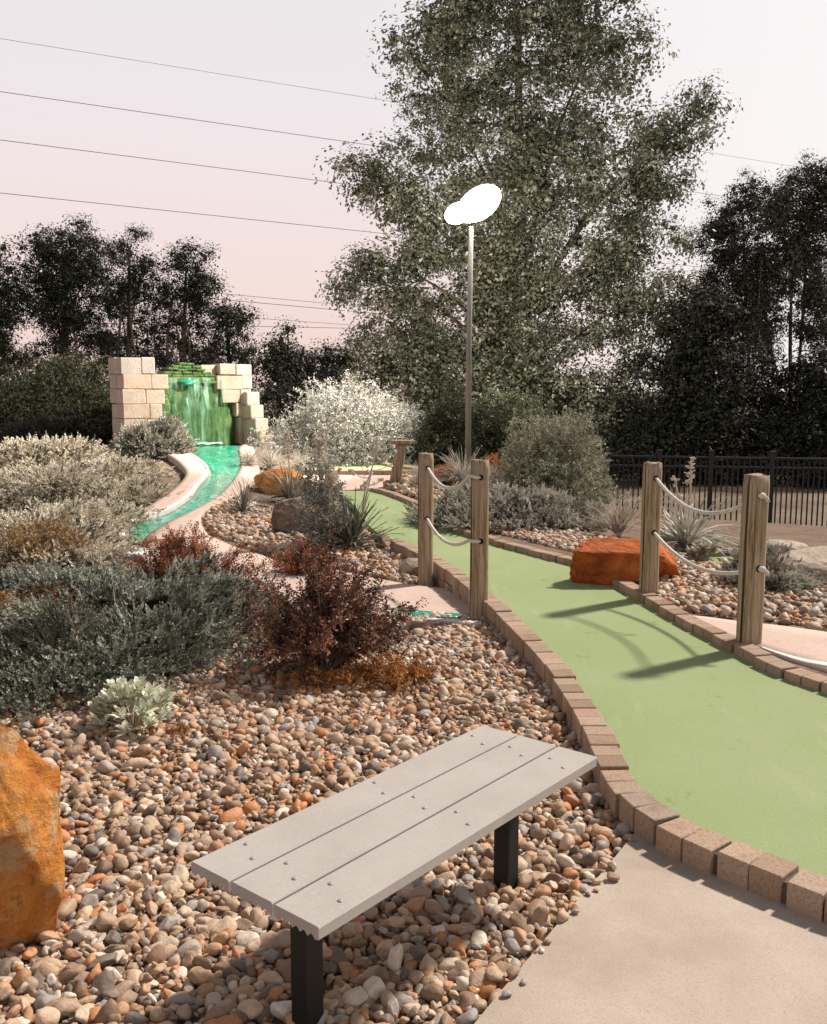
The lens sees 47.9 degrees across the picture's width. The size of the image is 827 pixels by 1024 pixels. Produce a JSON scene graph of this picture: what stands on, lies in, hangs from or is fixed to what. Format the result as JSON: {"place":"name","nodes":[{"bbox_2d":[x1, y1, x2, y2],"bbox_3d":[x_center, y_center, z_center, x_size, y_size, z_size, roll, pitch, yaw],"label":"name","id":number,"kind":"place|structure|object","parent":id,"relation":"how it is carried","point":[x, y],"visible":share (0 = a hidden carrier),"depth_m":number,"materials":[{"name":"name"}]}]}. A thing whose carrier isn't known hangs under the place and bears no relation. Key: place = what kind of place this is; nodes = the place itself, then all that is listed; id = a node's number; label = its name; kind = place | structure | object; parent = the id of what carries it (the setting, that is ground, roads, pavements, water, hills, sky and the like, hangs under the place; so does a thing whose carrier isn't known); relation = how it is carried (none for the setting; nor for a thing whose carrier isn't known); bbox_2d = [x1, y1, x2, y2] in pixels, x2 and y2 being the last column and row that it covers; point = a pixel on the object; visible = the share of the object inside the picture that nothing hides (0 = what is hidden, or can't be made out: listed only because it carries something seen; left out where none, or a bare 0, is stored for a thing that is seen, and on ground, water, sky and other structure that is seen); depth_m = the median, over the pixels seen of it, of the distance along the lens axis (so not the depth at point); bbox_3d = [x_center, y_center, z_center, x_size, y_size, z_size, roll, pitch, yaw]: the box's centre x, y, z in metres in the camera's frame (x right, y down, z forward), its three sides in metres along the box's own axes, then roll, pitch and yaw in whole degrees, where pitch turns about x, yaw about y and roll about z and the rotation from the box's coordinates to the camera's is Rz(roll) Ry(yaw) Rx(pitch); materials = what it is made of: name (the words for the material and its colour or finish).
{"place":"outdoors","nodes":[
{"label":"outdoors","id":0,"kind":"place"},
{"bbox_2d":[130,453,205,519],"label":"stream bank","id":1,"kind":"structure","parent":0,"point":[192,468],"depth_m":14.16,"materials":[{"name":"concrete"}]},
{"bbox_2d":[125,445,241,542],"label":"stream","id":2,"kind":"structure","parent":0,"point":[223,471],"depth_m":14.36,"materials":[{"name":"green liquid"}]},
{"bbox_2d":[144,444,259,541],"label":"stream bank","id":3,"kind":"structure","parent":0,"point":[246,473],"depth_m":11.91,"materials":[{"name":"concrete"}]},
{"bbox_2d":[227,445,268,468],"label":"ornamental grass","id":4,"kind":"object","parent":3,"relation":"on","point":[249,460],"depth_m":16.08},
{"bbox_2d":[244,438,299,469],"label":"ornamental grass","id":5,"kind":"object","parent":3,"relation":"on","point":[268,458],"depth_m":16.41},
{"bbox_2d":[140,535,348,607],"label":"garden path","id":6,"kind":"structure","parent":0,"point":[292,579],"depth_m":8.49,"materials":[{"name":"concrete"}]},
{"bbox_2d":[0,863,604,1023],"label":"gravel","id":7,"kind":"structure","parent":0,"point":[246,982],"depth_m":2.63,"materials":[{"name":"gravel"}]},
{"bbox_2d":[191,725,596,1023],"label":"bench","id":8,"kind":"object","parent":7,"relation":"on","point":[314,874],"visible":0.98,"depth_m":2.45,"materials":[{"name":"grey wood"}]},
{"bbox_2d":[2,193,713,268],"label":"power line","id":9,"kind":"object","parent":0,"point":[234,217],"visible":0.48,"depth_m":52.15,"materials":[{"name":"grey metal"}]},
{"bbox_2d":[304,475,415,490],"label":"path","id":10,"kind":"structure","parent":0,"point":[351,481],"depth_m":15.82,"materials":[{"name":"concrete"}]},
{"bbox_2d":[308,462,416,469],"bbox_3d":[-0.925,-0.944,19.126,2.768,0.060,2.884,0,7,0],"label":"putting green","id":11,"kind":"object","parent":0,"point":[354,467],"visible":0.1,"depth_m":18.41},
{"bbox_2d":[0,91,726,196],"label":"power line","id":12,"kind":"object","parent":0,"point":[236,125],"visible":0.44,"depth_m":50.77,"materials":[{"name":"grey metal"}]},
{"bbox_2d":[331,569,471,619],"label":"crossing path","id":13,"kind":"structure","parent":0,"point":[441,600],"depth_m":7.16,"materials":[{"name":"concrete"}]},
{"bbox_2d":[0,391,826,1023],"bbox_3d":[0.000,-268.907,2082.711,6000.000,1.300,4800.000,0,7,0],"label":"ground","id":14,"kind":"structure","parent":0,"point":[176,479],"depth_m":13.81,"materials":[{"name":"soil"}]},
{"bbox_2d":[0,234,49,383],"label":"tree","id":15,"kind":"object","parent":14,"relation":"on","point":[8,318],"visible":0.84,"depth_m":33.95,"materials":[{"name":"green plant"}]},
{"bbox_2d":[0,726,64,949],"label":"boulder","id":16,"kind":"object","parent":14,"relation":"on","point":[32,874],"visible":0.88,"depth_m":2.63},
{"bbox_2d":[0,351,89,402],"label":"bush","id":17,"kind":"object","parent":14,"relation":"on","point":[2,370],"visible":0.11,"depth_m":27.78,"materials":[{"name":"green plant"}]},
{"bbox_2d":[0,514,103,567],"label":"shrub","id":18,"kind":"object","parent":14,"relation":"on","point":[43,535],"visible":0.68,"depth_m":8.61,"materials":[{"name":"beige plant"}]},
{"bbox_2d":[0,579,106,643],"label":"shrub","id":19,"kind":"object","parent":14,"relation":"on","point":[34,594],"visible":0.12,"depth_m":6.18,"materials":[{"name":"orange plant"}]},
{"bbox_2d":[0,400,112,443],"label":"bush","id":20,"kind":"object","parent":14,"relation":"on","point":[60,428],"visible":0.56,"depth_m":20.78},
{"bbox_2d":[0,345,116,442],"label":"bush","id":21,"kind":"object","parent":14,"relation":"on","point":[17,399],"visible":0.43,"depth_m":22.03,"materials":[{"name":"green plant"}]},
{"bbox_2d":[0,556,121,610],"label":"juniper","id":22,"kind":"object","parent":14,"relation":"on","point":[9,575],"visible":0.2,"depth_m":7.18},
{"bbox_2d":[0,455,134,511],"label":"juniper","id":23,"kind":"object","parent":14,"relation":"on","point":[19,488],"visible":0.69,"depth_m":12.27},
{"bbox_2d":[0,431,137,470],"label":"juniper","id":24,"kind":"object","parent":14,"relation":"on","point":[32,452],"visible":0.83,"depth_m":15.47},
{"bbox_2d":[0,211,141,367],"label":"tree","id":25,"kind":"object","parent":14,"relation":"on","point":[56,290],"visible":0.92,"depth_m":34.67,"materials":[{"name":"green plant"}]},
{"bbox_2d":[0,491,145,539],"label":"juniper","id":26,"kind":"object","parent":14,"relation":"on","point":[87,509],"visible":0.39,"depth_m":9.94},
{"bbox_2d":[0,514,149,568],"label":"juniper","id":27,"kind":"object","parent":14,"relation":"on","point":[114,542],"visible":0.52,"depth_m":8.79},
{"bbox_2d":[50,383,115,443],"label":"bush","id":28,"kind":"object","parent":14,"relation":"on","point":[99,404],"visible":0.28,"depth_m":21.05,"materials":[{"name":"green plant"}]},
{"bbox_2d":[23,496,165,526],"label":"juniper","id":29,"kind":"object","parent":14,"relation":"on","point":[128,512],"visible":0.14,"depth_m":10.79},
{"bbox_2d":[39,452,164,489],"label":"juniper","id":30,"kind":"object","parent":14,"relation":"on","point":[115,468],"visible":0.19,"depth_m":13.72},
{"bbox_2d":[51,345,197,398],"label":"bush","id":31,"kind":"object","parent":14,"relation":"on","point":[164,359],"visible":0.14,"depth_m":30.14,"materials":[{"name":"green plant"}]},
{"bbox_2d":[65,471,191,505],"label":"juniper","id":32,"kind":"object","parent":14,"relation":"on","point":[147,490],"visible":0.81,"depth_m":12.33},
{"bbox_2d":[86,675,177,735],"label":"silver plant","id":33,"kind":"object","parent":14,"relation":"on","point":[121,695],"visible":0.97,"depth_m":4.37,"materials":[{"name":"green plant"}]},
{"bbox_2d":[79,222,186,373],"bbox_3d":[-10.774,-7.496,36.589,4.711,7.798,3.715,7,10,42],"label":"tree","id":34,"kind":"object","parent":14,"relation":"on","point":[134,284],"visible":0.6,"depth_m":36.11,"materials":[{"name":"green plant"}]},
{"bbox_2d":[92,453,178,480],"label":"juniper","id":35,"kind":"object","parent":14,"relation":"on","point":[154,465],"visible":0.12,"depth_m":14.49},
{"bbox_2d":[105,411,199,460],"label":"juniper","id":36,"kind":"object","parent":14,"relation":"on","point":[168,435],"visible":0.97,"depth_m":17.06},
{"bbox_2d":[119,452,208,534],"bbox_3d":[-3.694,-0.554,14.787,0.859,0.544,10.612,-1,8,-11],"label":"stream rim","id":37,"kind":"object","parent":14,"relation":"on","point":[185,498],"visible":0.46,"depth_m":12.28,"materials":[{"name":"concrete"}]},
{"bbox_2d":[126,237,233,374],"bbox_3d":[-8.850,-6.917,35.611,3.944,6.908,3.420,4,9,30],"label":"tree","id":38,"kind":"object","parent":14,"relation":"on","point":[203,283],"visible":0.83,"depth_m":35.09,"materials":[{"name":"green plant"}]},
{"bbox_2d":[93,520,275,601],"bbox_3d":[-1.726,0.372,7.179,1.366,0.663,0.905,4,8,28],"label":"barberry","id":39,"kind":"object","parent":14,"relation":"on","point":[169,553],"visible":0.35,"depth_m":7.08,"materials":[{"name":"red plant"}]},
{"bbox_2d":[108,357,276,450],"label":"waterfall wall","id":40,"kind":"structure","parent":14,"relation":"on","point":[140,389],"depth_m":19.83,"materials":[{"name":"stone"}]},
{"bbox_2d":[186,293,267,390],"bbox_3d":[-7.098,-5.715,34.560,3.835,4.787,3.318,0,7,0],"label":"tree","id":41,"kind":"object","parent":14,"relation":"on","point":[232,314],"visible":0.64,"depth_m":33.86,"materials":[{"name":"green plant"}]},
{"bbox_2d":[180,350,304,428],"bbox_3d":[-5.519,-3.614,29.753,5.388,3.036,3.772,0,7,0],"label":"bush","id":42,"kind":"object","parent":14,"relation":"on","point":[282,396],"visible":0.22,"depth_m":29.10,"materials":[{"name":"green plant"}]},
{"bbox_2d":[213,476,272,514],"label":"yucca","id":43,"kind":"object","parent":14,"relation":"on","point":[244,504],"visible":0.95,"depth_m":11.94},
{"bbox_2d":[254,468,308,496],"bbox_3d":[-2.003,-0.410,14.234,0.842,0.533,0.571,-2,8,-18],"label":"boulder","id":44,"kind":"object","parent":14,"relation":"on","point":[261,479],"visible":0.46,"depth_m":14.01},
{"bbox_2d":[250,431,315,501],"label":"yucca","id":45,"kind":"object","parent":14,"relation":"on","point":[288,492],"visible":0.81,"depth_m":13.25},
{"bbox_2d":[271,496,327,532],"bbox_3d":[-1.250,0.078,10.518,0.588,0.536,0.497,2,8,17],"label":"boulder","id":46,"kind":"object","parent":14,"relation":"on","point":[281,516],"visible":0.41,"depth_m":10.33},
{"bbox_2d":[268,536,341,575],"bbox_3d":[-0.940,0.394,8.164,0.689,0.392,0.602,0,7,0],"label":"barberry","id":47,"kind":"object","parent":14,"relation":"on","point":[292,564],"visible":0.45,"depth_m":8.07,"materials":[{"name":"red plant"}]},
{"bbox_2d":[201,494,417,584],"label":"gravel","id":48,"kind":"structure","parent":14,"relation":"on","point":[254,528],"depth_m":9.83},
{"bbox_2d":[285,435,347,541],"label":"shrub","id":49,"kind":"object","parent":48,"relation":"on","point":[320,466],"visible":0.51,"depth_m":9.46,"materials":[{"name":"grey plant"}]},
{"bbox_2d":[347,445,397,506],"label":"dry stalk","id":50,"kind":"object","parent":48,"relation":"on","point":[379,479],"visible":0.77,"depth_m":10.10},
{"bbox_2d":[399,558,417,574],"bbox_3d":[-0.006,0.497,8.072,0.267,0.202,0.200,3,8,22],"label":"rock","id":51,"kind":"object","parent":48,"relation":"on","point":[410,565],"visible":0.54,"depth_m":8.01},
{"bbox_2d":[237,315,390,424],"bbox_3d":[-3.583,-4.846,32.509,5.550,4.067,3.437,-5,9,-34],"label":"tree","id":52,"kind":"object","parent":14,"relation":"on","point":[292,365],"visible":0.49,"depth_m":32.12,"materials":[{"name":"green plant"}]},
{"bbox_2d":[0,604,632,879],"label":"gravel","id":53,"kind":"structure","parent":14,"relation":"on","point":[137,771],"depth_m":4.10,"materials":[{"name":"gravel"}]},
{"bbox_2d":[57,598,232,679],"bbox_3d":[-1.579,0.730,5.517,1.028,0.388,1.206,-2,8,-16],"label":"juniper","id":54,"kind":"object","parent":53,"relation":"on","point":[193,655],"visible":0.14,"depth_m":5.31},
{"bbox_2d":[0,545,299,723],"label":"juniper","id":55,"kind":"object","parent":53,"relation":"on","point":[211,596],"visible":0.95,"depth_m":5.31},
{"bbox_2d":[162,721,191,742],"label":"weed","id":56,"kind":"object","parent":53,"relation":"on","point":[182,728],"visible":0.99,"depth_m":4.27,"materials":[{"name":"orange plant"}]},
{"bbox_2d":[270,664,369,693],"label":"scrub","id":57,"kind":"object","parent":53,"relation":"on","point":[329,680],"visible":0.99,"depth_m":4.96,"materials":[{"name":"orange plant"}]},
{"bbox_2d":[231,528,428,678],"bbox_3d":[-0.491,0.518,5.215,1.034,0.839,0.957,-4,8,-28],"label":"barberry","id":58,"kind":"object","parent":53,"relation":"on","point":[323,627],"visible":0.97,"depth_m":5.16,"materials":[{"name":"red plant"}]},
{"bbox_2d":[145,663,549,764],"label":"leaf litter","id":59,"kind":"object","parent":53,"relation":"on","point":[360,698],"visible":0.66,"depth_m":4.84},
{"bbox_2d":[342,647,446,694],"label":"scrub","id":60,"kind":"object","parent":53,"relation":"on","point":[398,674],"visible":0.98,"depth_m":5.01,"materials":[{"name":"orange plant"}]},
{"bbox_2d":[300,464,359,548],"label":"shrub","id":61,"kind":"object","parent":14,"relation":"on","point":[332,490],"visible":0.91,"depth_m":9.27,"materials":[{"name":"grey plant"}]},
{"bbox_2d":[253,358,418,432],"bbox_3d":[-1.906,-3.326,29.118,6.364,2.939,3.342,0,7,0],"label":"bush","id":62,"kind":"object","parent":14,"relation":"on","point":[321,376],"visible":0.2,"depth_m":28.97,"materials":[{"name":"green plant"}]},
{"bbox_2d":[243,368,449,467],"bbox_3d":[-1.437,-1.875,19.815,4.305,2.356,3.216,-4,9,-31],"label":"bush","id":63,"kind":"object","parent":14,"relation":"on","point":[363,421],"visible":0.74,"depth_m":19.25,"materials":[{"name":"plant"}]},
{"bbox_2d":[305,434,400,554],"bbox_3d":[-0.626,-0.141,9.287,1.067,1.270,1.094,0,7,0],"label":"yucca","id":64,"kind":"object","parent":14,"relation":"on","point":[358,525],"visible":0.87,"depth_m":9.28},
{"bbox_2d":[303,469,438,474],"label":"brick kerb","id":65,"kind":"structure","parent":14,"relation":"on","point":[375,472],"depth_m":17.07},
{"bbox_2d":[390,440,411,483],"bbox_3d":[-0.206,-0.699,14.843,0.380,0.899,0.280,0,7,0],"label":"timber post","id":66,"kind":"object","parent":14,"relation":"on","point":[398,461],"visible":0.77,"depth_m":14.75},
{"bbox_2d":[418,452,433,586],"bbox_3d":[0.100,0.137,7.658,0.130,1.254,0.131,0,7,0],"label":"timber post","id":67,"kind":"object","parent":14,"relation":"on","point":[425,510],"visible":0.84,"depth_m":7.59,"materials":[{"name":"brown"}]},
{"bbox_2d":[426,517,480,545],"bbox_3d":[0.254,0.176,6.981,0.091,0.129,1.269,-2,8,-16],"label":"rope","id":68,"kind":"object","parent":67,"relation":"attached to","point":[439,536],"visible":1,"depth_m":6.92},
{"bbox_2d":[427,467,480,489],"bbox_3d":[0.257,-0.248,6.927,0.087,0.169,1.267,-2,8,-15],"label":"rope","id":69,"kind":"object","parent":67,"relation":"attached to","point":[460,484],"visible":1,"depth_m":6.77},
{"bbox_2d":[387,610,481,626],"bbox_3d":[0.122,0.748,6.485,0.772,0.030,0.122,4,8,26],"label":"channel rim","id":70,"kind":"object","parent":14,"relation":"on","point":[471,622],"visible":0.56,"depth_m":6.39,"materials":[{"name":"concrete"}]},
{"bbox_2d":[395,377,510,468],"bbox_3d":[0.829,-1.773,19.844,2.809,2.179,2.372,0,7,0],"label":"bush","id":71,"kind":"object","parent":14,"relation":"on","point":[453,413],"visible":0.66,"depth_m":19.49,"materials":[{"name":"green plant"}]},
{"bbox_2d":[370,488,571,565],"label":"brick kerb","id":72,"kind":"structure","parent":14,"relation":"on","point":[533,551],"depth_m":8.97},
{"bbox_2d":[445,184,500,470],"bbox_3d":[1.105,-3.406,17.674,1.045,5.399,0.484,0,7,0],"label":"floodlight pole","id":73,"kind":"object","parent":14,"relation":"on","point":[480,203],"visible":1,"depth_m":17.39,"materials":[{"name":"metal"}]},
{"bbox_2d":[469,459,488,618],"bbox_3d":[0.458,0.275,6.468,0.128,1.286,0.130,0,7,0],"label":"timber post","id":74,"kind":"object","parent":14,"relation":"on","point":[479,512],"visible":0.85,"depth_m":6.40,"materials":[{"name":"brown"}]},
{"bbox_2d":[400,479,587,533],"bbox_3d":[1.013,-0.116,11.043,2.337,0.572,2.683,0,7,0],"label":"juniper","id":75,"kind":"object","parent":14,"relation":"on","point":[512,507],"visible":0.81,"depth_m":10.32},
{"bbox_2d":[398,386,614,447],"bbox_3d":[2.564,-2.301,24.602,6.410,2.049,3.425,-4,8,-26],"label":"bush","id":76,"kind":"object","parent":14,"relation":"on","point":[550,415],"visible":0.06,"depth_m":24.14,"materials":[{"name":"green plant"}]},
{"bbox_2d":[472,369,556,457],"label":"bush","id":77,"kind":"object","parent":14,"relation":"on","point":[507,400],"visible":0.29,"depth_m":20.25,"materials":[{"name":"green plant"}]},
{"bbox_2d":[312,0,742,451],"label":"cottonwood","id":78,"kind":"object","parent":14,"relation":"on","point":[505,258],"visible":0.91,"depth_m":25.53,"materials":[{"name":"green plant"}]},
{"bbox_2d":[489,404,622,504],"bbox_3d":[2.030,-0.778,13.406,1.956,1.546,2.238,0,7,0],"label":"bush","id":79,"kind":"object","parent":14,"relation":"on","point":[547,455],"visible":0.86,"depth_m":13.06,"materials":[{"name":"green plant"}]},
{"bbox_2d":[339,491,826,876],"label":"putting green","id":80,"kind":"object","parent":14,"relation":"on","point":[710,735],"visible":0.72,"depth_m":4.56,"materials":[{"name":"carpet"}]},
{"bbox_2d":[391,540,826,923],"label":"brick kerb","id":81,"kind":"structure","parent":14,"relation":"on","point":[653,820],"depth_m":3.38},
{"bbox_2d":[393,484,826,675],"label":"planting bed","id":82,"kind":"object","parent":14,"relation":"on","point":[811,536],"visible":0.16,"depth_m":9.88,"materials":[{"name":"soil"}]},
{"bbox_2d":[383,473,444,503],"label":"gravel","id":83,"kind":"structure","parent":82,"relation":"on","point":[410,491],"depth_m":13.99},
{"bbox_2d":[433,445,496,487],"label":"ornamental grass","id":84,"kind":"object","parent":82,"relation":"on","point":[459,474],"depth_m":14.44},
{"bbox_2d":[526,492,613,530],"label":"juniper","id":85,"kind":"object","parent":82,"relation":"on","point":[568,516],"visible":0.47,"depth_m":10.14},
{"bbox_2d":[580,487,641,536],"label":"perennial","id":86,"kind":"object","parent":82,"relation":"on","point":[616,528],"visible":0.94,"depth_m":9.54,"materials":[{"name":"beige plant"}]},
{"bbox_2d":[569,537,679,585],"bbox_3d":[1.652,0.415,7.271,0.859,0.407,0.394,1,7,8],"label":"boulder","id":87,"kind":"object","parent":82,"relation":"on","point":[604,561],"visible":0.59,"depth_m":7.14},
{"bbox_2d":[466,522,826,629],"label":"gravel","id":88,"kind":"structure","parent":82,"relation":"on","point":[713,597],"depth_m":6.62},
{"bbox_2d":[687,537,720,560],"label":"silver plant","id":89,"kind":"object","parent":88,"relation":"on","point":[704,549],"visible":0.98,"depth_m":7.87,"materials":[{"name":"beige plant"}]},
{"bbox_2d":[618,457,739,558],"bbox_3d":[2.514,0.132,8.566,1.385,1.284,1.258,4,9,30],"label":"yucca","id":90,"kind":"object","parent":82,"relation":"on","point":[682,537],"visible":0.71,"depth_m":8.54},
{"bbox_2d":[710,539,826,592],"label":"juniper","id":91,"kind":"object","parent":82,"relation":"on","point":[793,580],"visible":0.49,"depth_m":6.83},
{"bbox_2d":[736,539,808,550],"bbox_3d":[3.270,0.317,8.478,0.653,0.135,0.385,0,7,0],"label":"rock","id":92,"kind":"object","parent":82,"relation":"on","point":[796,545],"visible":0.3,"depth_m":8.37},
{"bbox_2d":[761,646,826,666],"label":"channel rim","id":93,"kind":"object","parent":82,"relation":"on","point":[813,662],"visible":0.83,"depth_m":5.15,"materials":[{"name":"concrete"}]},
{"bbox_2d":[766,546,826,584],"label":"boulder","id":94,"kind":"object","parent":82,"relation":"on","point":[813,559],"visible":0.38,"depth_m":7.03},
{"bbox_2d":[639,461,661,593],"bbox_3d":[1.704,0.192,6.694,0.123,1.111,0.127,0,7,0],"label":"timber post","id":95,"kind":"object","parent":14,"relation":"on","point":[649,540],"visible":0.79,"depth_m":6.64,"materials":[{"name":"brown"}]},
{"bbox_2d":[653,531,769,575],"bbox_3d":[1.866,0.302,5.997,0.056,0.165,1.335,-2,8,-14],"label":"rope","id":96,"kind":"object","parent":95,"relation":"attached to","point":[683,559],"visible":0.91,"depth_m":6.04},
{"bbox_2d":[655,477,769,514],"bbox_3d":[1.856,-0.086,5.948,0.057,0.210,1.331,-2,8,-13],"label":"rope","id":97,"kind":"object","parent":95,"relation":"attached to","point":[762,495],"visible":0.93,"depth_m":5.95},
{"bbox_2d":[561,387,826,490],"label":"bush","id":98,"kind":"object","parent":14,"relation":"on","point":[639,444],"visible":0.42,"depth_m":23.96,"materials":[{"name":"green plant"}]},
{"bbox_2d":[606,273,801,485],"bbox_3d":[7.975,-3.367,25.038,5.580,5.914,4.488,0,7,0],"label":"tree","id":99,"kind":"object","parent":14,"relation":"on","point":[697,389],"visible":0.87,"depth_m":24.19,"materials":[{"name":"green plant"}]},
{"bbox_2d":[597,449,826,525],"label":"iron fence","id":100,"kind":"object","parent":14,"relation":"on","point":[711,457],"visible":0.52,"depth_m":14.91,"materials":[{"name":"metal"}]},
{"bbox_2d":[613,579,826,693],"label":"brick kerb","id":101,"kind":"structure","parent":14,"relation":"on","point":[761,659],"depth_m":5.53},
{"bbox_2d":[682,165,794,417],"bbox_3d":[10.571,-6.339,30.695,4.248,9.625,3.725,-7,10,-42],"label":"tree","id":102,"kind":"object","parent":14,"relation":"on","point":[730,252],"visible":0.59,"depth_m":29.72,"materials":[{"name":"green plant"}]},
{"bbox_2d":[736,473,769,644],"bbox_3d":[1.988,0.356,5.460,0.127,1.164,0.134,-2,8,-12],"label":"timber post","id":103,"kind":"object","parent":14,"relation":"on","point":[752,557],"visible":0.93,"depth_m":5.41,"materials":[{"name":"brown"}]},
{"bbox_2d":[689,328,826,488],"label":"tree","id":104,"kind":"object","parent":14,"relation":"on","point":[809,380],"visible":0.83,"depth_m":24.16,"materials":[{"name":"green plant"}]},
{"bbox_2d":[727,148,826,406],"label":"tree","id":105,"kind":"object","parent":14,"relation":"on","point":[801,254],"visible":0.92,"depth_m":28.83,"materials":[{"name":"green plant"}]},
{"bbox_2d":[0,0,826,391],"label":"sky","id":106,"kind":"structure","parent":0,"point":[771,55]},
{"bbox_2d":[474,833,826,1023],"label":"concrete path","id":107,"kind":"structure","parent":0,"point":[652,935],"depth_m":2.58,"materials":[{"name":"concrete"}]},
{"bbox_2d":[502,836,633,996],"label":"gravel","id":108,"kind":"structure","parent":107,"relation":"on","point":[515,970],"depth_m":2.77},
{"bbox_2d":[693,615,826,672],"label":"side path","id":109,"kind":"structure","parent":0,"point":[810,644],"depth_m":5.54,"materials":[{"name":"concrete"}]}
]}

